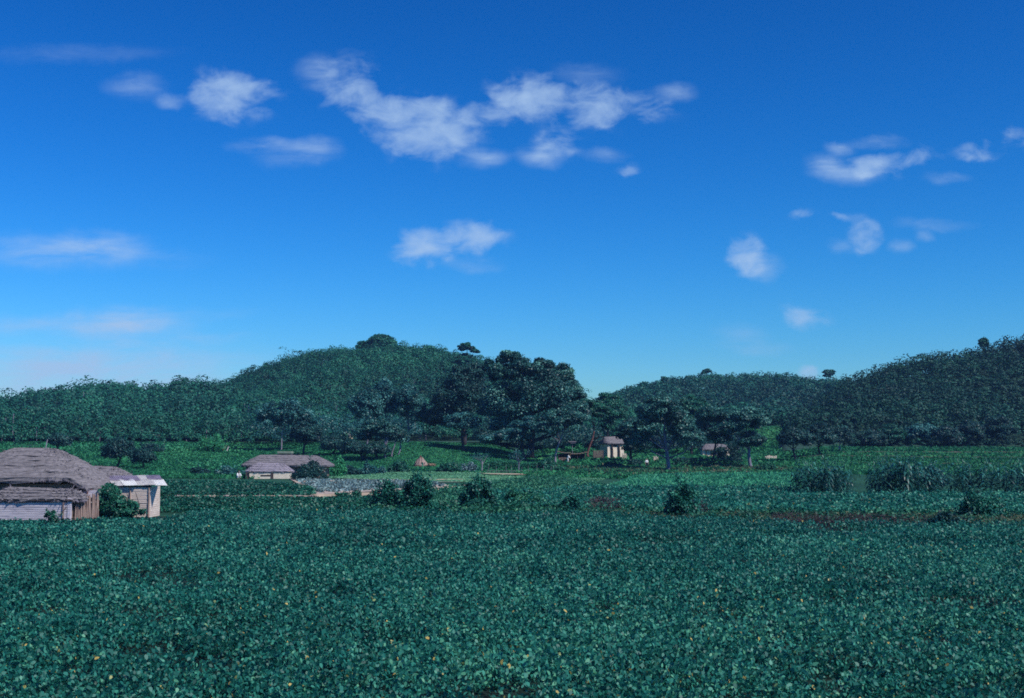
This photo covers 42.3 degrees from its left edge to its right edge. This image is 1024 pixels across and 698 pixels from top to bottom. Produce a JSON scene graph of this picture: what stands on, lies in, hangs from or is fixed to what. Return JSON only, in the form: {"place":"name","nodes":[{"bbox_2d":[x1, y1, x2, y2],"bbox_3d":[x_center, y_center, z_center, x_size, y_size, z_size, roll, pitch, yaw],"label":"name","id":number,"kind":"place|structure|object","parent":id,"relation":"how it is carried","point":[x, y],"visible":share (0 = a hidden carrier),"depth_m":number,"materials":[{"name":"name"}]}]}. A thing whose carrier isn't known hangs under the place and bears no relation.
{"place":"outdoors","nodes":[
{"label":"outdoors","id":0,"kind":"place"},
{"bbox_2d":[6,390,288,437],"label":"hill","id":1,"kind":"structure","parent":0,"point":[123,434],"depth_m":350.93,"materials":[{"name":"green plant"}]},
{"bbox_2d":[0,374,261,434],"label":"pine wood","id":2,"kind":"object","parent":1,"relation":"on","point":[219,403],"visible":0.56,"depth_m":473.18,"materials":[{"name":"green plant"}]},
{"bbox_2d":[0,424,354,442],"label":"undergrowth","id":3,"kind":"object","parent":1,"relation":"on","point":[145,437],"visible":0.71,"depth_m":314.59,"materials":[{"name":"green plant"}]},
{"bbox_2d":[291,479,448,493],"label":"field","id":4,"kind":"structure","parent":0,"point":[327,492],"depth_m":123.37,"materials":[{"name":"soil"}]},
{"bbox_2d":[289,455,328,479],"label":"shrub","id":5,"kind":"object","parent":4,"relation":"on","point":[311,469],"visible":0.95,"depth_m":170.21,"materials":[{"name":"green plant"}]},
{"bbox_2d":[295,477,444,492],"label":"cabbage rows","id":6,"kind":"object","parent":4,"relation":"on","point":[346,484],"visible":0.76,"depth_m":145.08,"materials":[{"name":"green plant"}]},
{"bbox_2d":[174,358,659,442],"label":"hill","id":7,"kind":"structure","parent":0,"point":[445,438],"depth_m":416.84,"materials":[{"name":"green plant"}]},
{"bbox_2d":[0,401,355,441],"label":"pine wood","id":8,"kind":"object","parent":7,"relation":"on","point":[42,421],"visible":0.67,"depth_m":327.66,"materials":[{"name":"green plant"}]},
{"bbox_2d":[366,333,398,347],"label":"ridge tree","id":9,"kind":"object","parent":7,"relation":"on","point":[378,339],"visible":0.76,"depth_m":556.18,"materials":[{"name":"green plant"}]},
{"bbox_2d":[165,340,636,440],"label":"pine wood","id":10,"kind":"object","parent":7,"relation":"on","point":[334,372],"visible":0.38,"depth_m":459.24,"materials":[{"name":"green plant"}]},
{"bbox_2d":[450,356,471,364],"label":"red pine","id":11,"kind":"object","parent":7,"relation":"on","point":[461,359],"visible":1,"depth_m":469.13,"materials":[{"name":"green plant"}]},
{"bbox_2d":[457,342,479,359],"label":"red pine","id":12,"kind":"object","parent":7,"relation":"on","point":[465,346],"visible":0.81,"depth_m":479.88,"materials":[{"name":"green plant"}]},
{"bbox_2d":[0,504,1023,697],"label":"field","id":13,"kind":"structure","parent":0,"point":[506,692],"depth_m":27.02,"materials":[{"name":"green plant"}]},
{"bbox_2d":[44,508,63,521],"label":"shrub","id":14,"kind":"object","parent":13,"relation":"on","point":[52,515],"visible":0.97,"depth_m":71.96,"materials":[{"name":"green plant"}]},
{"bbox_2d":[74,493,99,519],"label":"stake fence","id":15,"kind":"object","parent":13,"relation":"on","point":[83,511],"visible":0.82,"depth_m":75.29,"materials":[{"name":"brown wood"}]},
{"bbox_2d":[95,482,147,517],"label":"shrub","id":16,"kind":"object","parent":13,"relation":"on","point":[113,503],"visible":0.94,"depth_m":76.24,"materials":[{"name":"green plant"}]},
{"bbox_2d":[921,510,971,526],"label":"shrub","id":17,"kind":"object","parent":13,"relation":"on","point":[947,517],"visible":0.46,"depth_m":65.49,"materials":[{"name":"green plant"}]},
{"bbox_2d":[950,483,1010,516],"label":"shrub","id":18,"kind":"object","parent":13,"relation":"on","point":[973,503],"visible":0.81,"depth_m":75.79,"materials":[{"name":"green plant"}]},
{"bbox_2d":[0,426,1023,515],"bbox_3d":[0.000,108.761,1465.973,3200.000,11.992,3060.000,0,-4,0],"label":"ground","id":19,"kind":"structure","parent":0,"point":[858,483],"depth_m":179.99,"materials":[{"name":"green plant"}]},
{"bbox_2d":[0,447,110,519],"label":"farmhouse","id":20,"kind":"object","parent":19,"relation":"on","point":[35,483],"visible":0.94,"depth_m":75.92,"materials":[{"name":"grey wood"}]},
{"bbox_2d":[45,433,73,448],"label":"tree","id":21,"kind":"object","parent":19,"relation":"on","point":[58,439],"visible":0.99,"depth_m":282.82,"materials":[{"name":"green plant"}]},
{"bbox_2d":[94,465,133,485],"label":"thatched hut","id":22,"kind":"object","parent":19,"relation":"on","point":[112,471],"visible":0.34,"depth_m":89.10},
{"bbox_2d":[99,437,135,466],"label":"tree","id":23,"kind":"object","parent":19,"relation":"on","point":[117,447],"visible":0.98,"depth_m":233.52,"materials":[{"name":"green plant"}]},
{"bbox_2d":[109,475,166,516],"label":"shed","id":24,"kind":"structure","parent":19,"relation":"on","point":[148,497],"depth_m":77.88,"materials":[{"name":"beige wood"}]},
{"bbox_2d":[127,446,157,467],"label":"tree","id":25,"kind":"object","parent":19,"relation":"on","point":[143,455],"visible":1,"depth_m":230.31,"materials":[{"name":"green plant"}]},
{"bbox_2d":[37,441,255,467],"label":"meadow weeds","id":26,"kind":"object","parent":19,"relation":"on","point":[81,446],"visible":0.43,"depth_m":292.55,"materials":[{"name":"green plant"}]},
{"bbox_2d":[138,440,165,451],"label":"shrub","id":27,"kind":"object","parent":19,"relation":"on","point":[151,447],"visible":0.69,"depth_m":283.98,"materials":[{"name":"green plant"}]},
{"bbox_2d":[195,433,227,451],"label":"shrub","id":28,"kind":"object","parent":19,"relation":"on","point":[211,444],"visible":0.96,"depth_m":288.64,"materials":[{"name":"green plant"}]},
{"bbox_2d":[214,464,244,474],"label":"shrub","id":29,"kind":"object","parent":19,"relation":"on","point":[227,469],"visible":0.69,"depth_m":194.67,"materials":[{"name":"green plant"}]},
{"bbox_2d":[148,479,316,495],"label":"crop strip","id":30,"kind":"object","parent":19,"relation":"on","point":[212,487],"visible":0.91,"depth_m":125.58,"materials":[{"name":"green plant"}]},
{"bbox_2d":[244,462,294,478],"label":"outbuilding","id":31,"kind":"structure","parent":19,"relation":"on","point":[271,470],"depth_m":178.31,"materials":[{"name":"grey wood"}]},
{"bbox_2d":[255,397,317,449],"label":"feathery tree","id":32,"kind":"object","parent":19,"relation":"on","point":[286,414],"visible":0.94,"depth_m":290.40,"materials":[{"name":"green plant"}]},
{"bbox_2d":[241,455,335,476],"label":"roof","id":33,"kind":"structure","parent":19,"relation":"on","point":[292,461],"depth_m":184.70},
{"bbox_2d":[287,420,325,453],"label":"tree","id":34,"kind":"object","parent":19,"relation":"on","point":[305,432],"visible":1,"depth_m":267.54,"materials":[{"name":"green plant"}]},
{"bbox_2d":[160,494,460,511],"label":"crop strip","id":35,"kind":"object","parent":19,"relation":"on","point":[178,503],"visible":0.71,"depth_m":91.55,"materials":[{"name":"green plant"}]},
{"bbox_2d":[238,404,427,441],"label":"undergrowth","id":36,"kind":"object","parent":19,"relation":"on","point":[348,427],"visible":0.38,"depth_m":305.58,"materials":[{"name":"green plant"}]},
{"bbox_2d":[319,434,355,453],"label":"tree","id":37,"kind":"object","parent":19,"relation":"on","point":[331,442],"visible":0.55,"depth_m":259.36,"materials":[{"name":"green plant"}]},
{"bbox_2d":[330,455,347,475],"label":"shrub","id":38,"kind":"object","parent":19,"relation":"on","point":[339,468],"visible":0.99,"depth_m":188.64,"materials":[{"name":"green plant"}]},
{"bbox_2d":[343,461,362,474],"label":"shrub","id":39,"kind":"object","parent":19,"relation":"on","point":[351,470],"visible":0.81,"depth_m":201.30,"materials":[{"name":"green plant"}]},
{"bbox_2d":[337,439,392,459],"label":"tree","id":40,"kind":"object","parent":19,"relation":"on","point":[354,447],"visible":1,"depth_m":243.81,"materials":[{"name":"green plant"}]},
{"bbox_2d":[347,387,384,443],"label":"feathery tree","id":41,"kind":"object","parent":19,"relation":"on","point":[361,402],"visible":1,"depth_m":284.91,"materials":[{"name":"green plant"}]},
{"bbox_2d":[352,416,393,457],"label":"tree","id":42,"kind":"object","parent":19,"relation":"on","point":[368,429],"visible":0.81,"depth_m":248.16,"materials":[{"name":"green plant"}]},
{"bbox_2d":[358,460,387,473],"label":"shrub","id":43,"kind":"object","parent":19,"relation":"on","point":[368,468],"visible":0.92,"depth_m":203.38,"materials":[{"name":"green plant"}]},
{"bbox_2d":[365,478,401,509],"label":"shrub","id":44,"kind":"object","parent":19,"relation":"on","point":[388,494],"visible":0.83,"depth_m":87.07,"materials":[{"name":"green plant"}]},
{"bbox_2d":[372,377,397,443],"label":"feathery tree","id":45,"kind":"object","parent":19,"relation":"on","point":[385,389],"visible":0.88,"depth_m":287.69,"materials":[{"name":"green plant"}]},
{"bbox_2d":[377,422,393,457],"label":"young tree","id":46,"kind":"object","parent":19,"relation":"on","point":[385,432],"visible":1,"depth_m":246.03,"materials":[{"name":"green plant"}]},
{"bbox_2d":[384,424,402,456],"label":"young tree","id":47,"kind":"object","parent":19,"relation":"on","point":[397,430],"visible":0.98,"depth_m":246.80,"materials":[{"name":"green plant"}]},
{"bbox_2d":[387,457,409,471],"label":"shrub","id":48,"kind":"object","parent":19,"relation":"on","point":[400,466],"visible":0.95,"depth_m":208.18,"materials":[{"name":"green plant"}]},
{"bbox_2d":[395,429,410,454],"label":"young tree","id":49,"kind":"object","parent":19,"relation":"on","point":[404,435],"visible":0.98,"depth_m":247.47,"materials":[{"name":"green plant"}]},
{"bbox_2d":[391,383,427,442],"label":"feathery tree","id":50,"kind":"object","parent":19,"relation":"on","point":[412,405],"visible":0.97,"depth_m":285.66,"materials":[{"name":"green plant"}]},
{"bbox_2d":[389,462,440,509],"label":"shrub","id":51,"kind":"object","parent":19,"relation":"on","point":[415,492],"visible":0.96,"depth_m":86.09,"materials":[{"name":"green plant"}]},
{"bbox_2d":[0,425,846,478],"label":"meadow","id":52,"kind":"structure","parent":19,"relation":"on","point":[166,470],"depth_m":256.89,"materials":[{"name":"green plant"}]},
{"bbox_2d":[434,459,461,471],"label":"shrub","id":53,"kind":"object","parent":19,"relation":"on","point":[449,466],"visible":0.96,"depth_m":208.79,"materials":[{"name":"green plant"}]},
{"bbox_2d":[423,362,490,444],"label":"old tree","id":54,"kind":"object","parent":19,"relation":"on","point":[460,390],"visible":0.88,"depth_m":280.95,"materials":[{"name":"green plant"}]},
{"bbox_2d":[443,411,481,450],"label":"shade tree","id":55,"kind":"object","parent":19,"relation":"on","point":[464,420],"visible":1,"depth_m":259.85,"materials":[{"name":"green plant"}]},
{"bbox_2d":[329,471,604,481],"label":"green crop","id":56,"kind":"object","parent":19,"relation":"on","point":[448,476],"visible":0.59,"depth_m":186.12,"materials":[{"name":"green plant"}]},
{"bbox_2d":[454,468,500,511],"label":"shrub","id":57,"kind":"object","parent":19,"relation":"on","point":[479,489],"visible":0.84,"depth_m":85.32,"materials":[{"name":"green plant"}]},
{"bbox_2d":[484,460,541,468],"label":"hedge","id":58,"kind":"object","parent":19,"relation":"on","point":[488,464],"visible":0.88,"depth_m":220.98,"materials":[{"name":"green plant"}]},
{"bbox_2d":[475,415,561,459],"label":"shade tree","id":59,"kind":"object","parent":19,"relation":"on","point":[515,430],"visible":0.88,"depth_m":250.27,"materials":[{"name":"green plant"}]},
{"bbox_2d":[504,486,543,503],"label":"shrub","id":60,"kind":"object","parent":19,"relation":"on","point":[516,495],"visible":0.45,"depth_m":89.12,"materials":[{"name":"green plant"}]},
{"bbox_2d":[476,350,592,458],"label":"old tree","id":61,"kind":"object","parent":19,"relation":"on","point":[527,387],"visible":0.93,"depth_m":258.77,"materials":[{"name":"green plant"}]},
{"bbox_2d":[471,412,610,449],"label":"undergrowth","id":62,"kind":"object","parent":19,"relation":"on","point":[579,434],"visible":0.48,"depth_m":290.85,"materials":[{"name":"green plant"}]},
{"bbox_2d":[338,405,747,444],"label":"undergrowth","id":63,"kind":"object","parent":19,"relation":"on","point":[596,421],"visible":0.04,"depth_m":336.36,"materials":[{"name":"green plant"}]},
{"bbox_2d":[533,454,556,468],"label":"shrub","id":64,"kind":"object","parent":19,"relation":"on","point":[547,463],"visible":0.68,"depth_m":220.44,"materials":[{"name":"green plant"}]},
{"bbox_2d":[539,405,589,461],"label":"shade tree","id":65,"kind":"object","parent":19,"relation":"on","point":[569,419],"visible":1,"depth_m":246.45,"materials":[{"name":"green plant"}]},
{"bbox_2d":[557,451,587,460],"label":"open shelter","id":66,"kind":"object","parent":19,"relation":"on","point":[576,456],"visible":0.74,"depth_m":254.20,"materials":[{"name":"brown wood"}]},
{"bbox_2d":[556,487,589,513],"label":"shrub","id":67,"kind":"object","parent":19,"relation":"on","point":[572,499],"visible":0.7,"depth_m":82.03,"materials":[{"name":"green plant"}]},
{"bbox_2d":[560,438,585,455],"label":"shrub","id":68,"kind":"object","parent":19,"relation":"on","point":[578,446],"visible":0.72,"depth_m":266.25,"materials":[{"name":"green plant"}]},
{"bbox_2d":[366,473,801,513],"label":"scrub","id":69,"kind":"object","parent":19,"relation":"on","point":[540,482],"visible":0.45,"depth_m":111.61,"materials":[{"name":"green plant"}]},
{"bbox_2d":[581,399,618,456],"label":"red pine","id":70,"kind":"object","parent":19,"relation":"on","point":[598,409],"visible":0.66,"depth_m":264.86,"materials":[{"name":"green plant"}]},
{"bbox_2d":[598,436,623,457],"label":"farmhouse","id":71,"kind":"object","parent":19,"relation":"on","point":[610,447],"visible":0.82,"depth_m":259.67,"materials":[{"name":"white wood"}]},
{"bbox_2d":[595,392,629,436],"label":"tree","id":72,"kind":"object","parent":19,"relation":"on","point":[616,401],"visible":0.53,"depth_m":318.27,"materials":[{"name":"green plant"}]},
{"bbox_2d":[614,416,654,458],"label":"tree","id":73,"kind":"object","parent":19,"relation":"on","point":[627,446],"visible":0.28,"depth_m":246.65,"materials":[{"name":"green plant"}]},
{"bbox_2d":[622,392,706,469],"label":"acacia","id":74,"kind":"object","parent":19,"relation":"on","point":[645,427],"visible":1,"depth_m":223.53,"materials":[{"name":"green plant"}]},
{"bbox_2d":[554,463,791,475],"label":"bank grass","id":75,"kind":"structure","parent":19,"relation":"on","point":[683,468],"depth_m":221.96,"materials":[{"name":"green plant"}]},
{"bbox_2d":[611,423,745,451],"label":"undergrowth","id":76,"kind":"object","parent":19,"relation":"on","point":[676,443],"visible":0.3,"depth_m":292.65,"materials":[{"name":"green plant"}]},
{"bbox_2d":[661,472,703,514],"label":"shrub","id":77,"kind":"object","parent":19,"relation":"on","point":[681,500],"visible":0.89,"depth_m":77.04,"materials":[{"name":"green plant"}]},
{"bbox_2d":[679,394,710,453],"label":"tree","id":78,"kind":"object","parent":19,"relation":"on","point":[692,406],"visible":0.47,"depth_m":290.33,"materials":[{"name":"green plant"}]},
{"bbox_2d":[672,457,742,465],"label":"hedge","id":79,"kind":"object","parent":19,"relation":"on","point":[698,461],"visible":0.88,"depth_m":239.91,"materials":[{"name":"green plant"}]},
{"bbox_2d":[610,470,812,486],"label":"rice paddy","id":80,"kind":"structure","parent":19,"relation":"on","point":[740,478],"depth_m":156.01,"materials":[{"name":"green plant"}]},
{"bbox_2d":[700,444,729,455],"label":"farmhouse","id":81,"kind":"object","parent":19,"relation":"on","point":[705,449],"visible":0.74,"depth_m":277.55,"materials":[{"name":"grey wood"}]},
{"bbox_2d":[693,403,744,459],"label":"acacia","id":82,"kind":"object","parent":19,"relation":"on","point":[714,414],"visible":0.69,"depth_m":258.35,"materials":[{"name":"green plant"}]},
{"bbox_2d":[719,437,744,459],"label":"shrub","id":83,"kind":"object","parent":19,"relation":"on","point":[732,449],"visible":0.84,"depth_m":262.80,"materials":[{"name":"green plant"}]},
{"bbox_2d":[715,406,771,465],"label":"acacia","id":84,"kind":"object","parent":19,"relation":"on","point":[745,418],"visible":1,"depth_m":234.35,"materials":[{"name":"green plant"}]},
{"bbox_2d":[491,483,1023,514],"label":"bean field","id":85,"kind":"structure","parent":19,"relation":"on","point":[739,497],"depth_m":91.34,"materials":[{"name":"green plant"}]},
{"bbox_2d":[530,505,1023,527],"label":"bank weeds","id":86,"kind":"object","parent":19,"relation":"on","point":[770,511],"visible":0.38,"depth_m":77.01,"materials":[{"name":"green plant"}]},
{"bbox_2d":[585,495,969,528],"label":"red weeds","id":87,"kind":"object","parent":19,"relation":"on","point":[853,517],"visible":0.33,"depth_m":71.68,"materials":[{"name":"red plant"}]},
{"bbox_2d":[776,426,814,458],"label":"round tree","id":88,"kind":"object","parent":19,"relation":"on","point":[790,435],"visible":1,"depth_m":256.14,"materials":[{"name":"green plant"}]},
{"bbox_2d":[803,421,837,454],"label":"round tree","id":89,"kind":"object","parent":19,"relation":"on","point":[821,432],"visible":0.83,"depth_m":267.68,"materials":[{"name":"green plant"}]},
{"bbox_2d":[825,424,855,450],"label":"round tree","id":90,"kind":"object","parent":19,"relation":"on","point":[845,433],"visible":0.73,"depth_m":277.92,"materials":[{"name":"green plant"}]},
{"bbox_2d":[855,428,887,445],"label":"foothill tree","id":91,"kind":"object","parent":19,"relation":"on","point":[876,437],"visible":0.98,"depth_m":303.55,"materials":[{"name":"green plant"}]},
{"bbox_2d":[878,423,906,444],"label":"foothill tree","id":92,"kind":"object","parent":19,"relation":"on","point":[895,432],"visible":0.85,"depth_m":305.60,"materials":[{"name":"green plant"}]},
{"bbox_2d":[787,444,1023,474],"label":"terrace crop","id":93,"kind":"object","parent":19,"relation":"on","point":[989,454],"visible":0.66,"depth_m":255.75,"materials":[{"name":"green plant"}]},
{"bbox_2d":[903,423,935,439],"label":"foothill tree","id":94,"kind":"object","parent":19,"relation":"on","point":[919,430],"visible":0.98,"depth_m":307.35,"materials":[{"name":"green plant"}]},
{"bbox_2d":[917,459,947,489],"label":"shrub","id":95,"kind":"object","parent":19,"relation":"on","point":[935,470],"visible":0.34,"depth_m":128.97,"materials":[{"name":"green plant"}]},
{"bbox_2d":[842,432,1023,446],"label":"undergrowth","id":96,"kind":"object","parent":19,"relation":"on","point":[971,442],"visible":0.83,"depth_m":305.12,"materials":[{"name":"green plant"}]},
{"bbox_2d":[932,426,963,444],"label":"foothill tree","id":97,"kind":"object","parent":19,"relation":"on","point":[946,434],"visible":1,"depth_m":303.53,"materials":[{"name":"green plant"}]},
{"bbox_2d":[957,419,986,444],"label":"foothill tree","id":98,"kind":"object","parent":19,"relation":"on","point":[967,428],"visible":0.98,"depth_m":305.51,"materials":[{"name":"green plant"}]},
{"bbox_2d":[981,415,1020,440],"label":"foothill tree","id":99,"kind":"object","parent":19,"relation":"on","point":[1001,428],"visible":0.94,"depth_m":307.62,"materials":[{"name":"green plant"}]},
{"bbox_2d":[0,0,1023,400],"label":"sky","id":100,"kind":"structure","parent":0,"point":[623,193],"materials":[{"name":"blue"}]},
{"bbox_2d":[624,388,825,425],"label":"hill","id":101,"kind":"structure","parent":0,"point":[788,397],"depth_m":564.23,"materials":[{"name":"green plant"}]},
{"bbox_2d":[592,370,863,426],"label":"pine wood","id":102,"kind":"object","parent":101,"relation":"on","point":[776,386],"visible":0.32,"depth_m":558.49,"materials":[{"name":"green plant"}]},
{"bbox_2d":[779,356,1023,451],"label":"hill","id":103,"kind":"structure","parent":0,"point":[1020,436],"depth_m":322.58,"materials":[{"name":"green plant"}]},
{"bbox_2d":[776,333,1023,436],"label":"pine wood","id":104,"kind":"object","parent":103,"relation":"on","point":[862,400],"visible":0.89,"depth_m":370.94,"materials":[{"name":"green plant"}]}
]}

